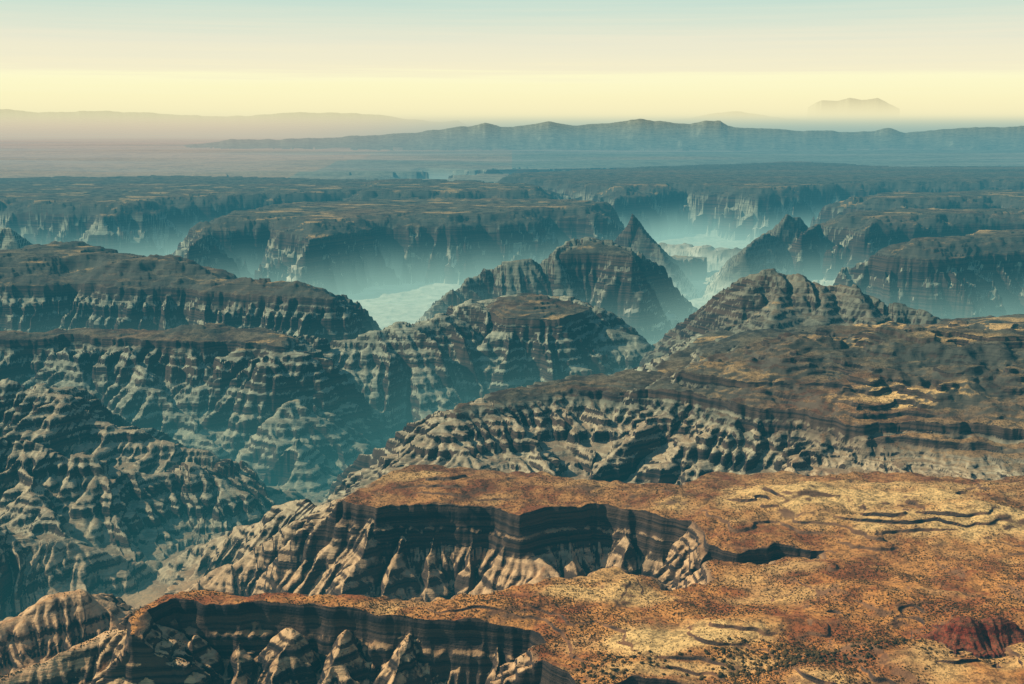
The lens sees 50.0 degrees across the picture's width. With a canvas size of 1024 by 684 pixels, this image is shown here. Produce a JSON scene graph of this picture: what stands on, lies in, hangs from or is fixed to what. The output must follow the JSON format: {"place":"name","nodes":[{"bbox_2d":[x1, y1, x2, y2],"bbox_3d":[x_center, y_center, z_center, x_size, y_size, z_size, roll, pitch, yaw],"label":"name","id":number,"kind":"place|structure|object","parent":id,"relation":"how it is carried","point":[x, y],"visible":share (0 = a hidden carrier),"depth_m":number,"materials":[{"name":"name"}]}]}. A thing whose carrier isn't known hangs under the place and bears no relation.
{"place":"outdoors","nodes":[
{"label":"outdoors","id":0,"kind":"place"},
{"bbox_2d":[0,227,33,249],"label":"butte","id":1,"kind":"object","parent":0,"point":[10,238],"visible":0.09,"depth_m":89.34,"materials":[{"name":"grey stone"}]},
{"bbox_2d":[0,589,136,675],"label":"hill","id":2,"kind":"structure","parent":0,"point":[44,628],"depth_m":25.32,"materials":[{"name":"brown stone"}]},
{"bbox_2d":[0,525,162,618],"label":"ridge","id":3,"kind":"structure","parent":0,"point":[34,569],"depth_m":32.66,"materials":[{"name":"stone"}]},
{"bbox_2d":[0,437,281,561],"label":"ridge","id":4,"kind":"structure","parent":0,"point":[85,499],"depth_m":37.17,"materials":[{"name":"stone"}]},
{"bbox_2d":[0,378,326,504],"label":"ridge","id":5,"kind":"structure","parent":0,"point":[86,421],"depth_m":41.44,"materials":[{"name":"stone"}]},
{"bbox_2d":[0,241,381,341],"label":"mesa","id":6,"kind":"structure","parent":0,"point":[52,285],"depth_m":63.93,"materials":[{"name":"stone"}]},
{"bbox_2d":[0,175,383,255],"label":"mesa","id":7,"kind":"structure","parent":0,"point":[137,215],"depth_m":124.20,"materials":[{"name":"grey stone"}]},
{"bbox_2d":[0,323,392,494],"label":"mesa","id":8,"kind":"structure","parent":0,"point":[218,389],"depth_m":50.22,"materials":[{"name":"brown stone"}]},
{"bbox_2d":[0,109,470,135],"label":"mountain range","id":9,"kind":"structure","parent":0,"point":[16,122],"depth_m":688.37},
{"bbox_2d":[172,197,624,294],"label":"mesa","id":10,"kind":"structure","parent":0,"point":[325,245],"depth_m":101.12,"materials":[{"name":"stone"}]},
{"bbox_2d":[234,293,655,485],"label":"mesa","id":11,"kind":"structure","parent":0,"point":[401,374],"depth_m":54.68,"materials":[{"name":"stone"}]},
{"bbox_2d":[343,179,570,200],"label":"mesa","id":12,"kind":"structure","parent":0,"point":[419,188],"depth_m":133.68,"materials":[{"name":"stone"}]},
{"bbox_2d":[28,207,975,329],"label":"canyon floor","id":13,"kind":"structure","parent":0,"point":[394,298],"depth_m":97.29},
{"bbox_2d":[0,550,1023,683],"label":"plateau","id":14,"kind":"structure","parent":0,"point":[246,641],"depth_m":22.29,"materials":[{"name":"brown stone"}]},
{"bbox_2d":[915,616,1023,656],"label":"rock outcrop","id":15,"kind":"object","parent":14,"relation":"on","point":[987,634],"visible":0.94,"depth_m":20.44,"materials":[{"name":"brown stone"}]},
{"bbox_2d":[0,113,1023,182],"bbox_3d":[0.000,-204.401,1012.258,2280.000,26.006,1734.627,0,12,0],"label":"desert plain","id":16,"kind":"structure","parent":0,"point":[92,155],"depth_m":294.56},
{"bbox_2d":[0,0,1023,123],"label":"sky","id":17,"kind":"structure","parent":0,"point":[464,61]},
{"bbox_2d":[415,237,697,344],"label":"mesa","id":18,"kind":"structure","parent":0,"point":[639,292],"depth_m":73.90,"materials":[{"name":"stone"}]},
{"bbox_2d":[121,464,1023,608],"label":"mesa","id":19,"kind":"structure","parent":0,"point":[430,550],"depth_m":28.72,"materials":[{"name":"brown stone"}]},
{"bbox_2d":[184,119,1023,150],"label":"mountain range","id":20,"kind":"structure","parent":0,"point":[642,134],"depth_m":390.39,"materials":[{"name":"grey stone"}]},
{"bbox_2d":[613,214,707,299],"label":"butte","id":21,"kind":"object","parent":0,"point":[686,274],"visible":0.46,"depth_m":95.10,"materials":[{"name":"stone"}]},
{"bbox_2d":[313,314,1023,505],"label":"plateau","id":22,"kind":"structure","parent":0,"point":[652,447],"depth_m":37.87,"materials":[{"name":"brown stone"}]},
{"bbox_2d":[0,328,1023,683],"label":"scrub","id":23,"kind":"object","parent":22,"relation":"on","point":[706,604],"visible":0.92,"depth_m":22.75,"materials":[{"name":"brown plant"}]},
{"bbox_2d":[659,214,838,296],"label":"butte","id":24,"kind":"object","parent":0,"point":[767,250],"visible":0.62,"depth_m":96.87,"materials":[{"name":"stone"}]},
{"bbox_2d":[497,161,1023,239],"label":"mesa","id":25,"kind":"structure","parent":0,"point":[757,196],"depth_m":150.51,"materials":[{"name":"grey stone"}]},
{"bbox_2d":[638,268,940,366],"bbox_3d":[14.420,0.125,57.861,23.616,8.374,15.908,0,12,0],"label":"butte","id":26,"kind":"object","parent":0,"point":[772,298],"visible":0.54,"depth_m":53.97,"materials":[{"name":"stone"}]},
{"bbox_2d":[659,111,927,132],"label":"mountain range","id":27,"kind":"structure","parent":0,"point":[739,119],"depth_m":842.07,"materials":[{"name":"grey stone"}]},
{"bbox_2d":[807,98,899,126],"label":"mountain","id":28,"kind":"structure","parent":0,"point":[851,111],"depth_m":1021.74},
{"bbox_2d":[787,208,1023,279],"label":"mesa","id":29,"kind":"structure","parent":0,"point":[851,240],"depth_m":99.99,"materials":[{"name":"grey stone"}]},
{"bbox_2d":[810,189,1023,226],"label":"mesa","id":30,"kind":"structure","parent":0,"point":[980,199],"depth_m":124.34,"materials":[{"name":"stone"}]},
{"bbox_2d":[833,229,1023,318],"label":"mesa","id":31,"kind":"structure","parent":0,"point":[980,273],"depth_m":78.46,"materials":[{"name":"stone"}]}
]}

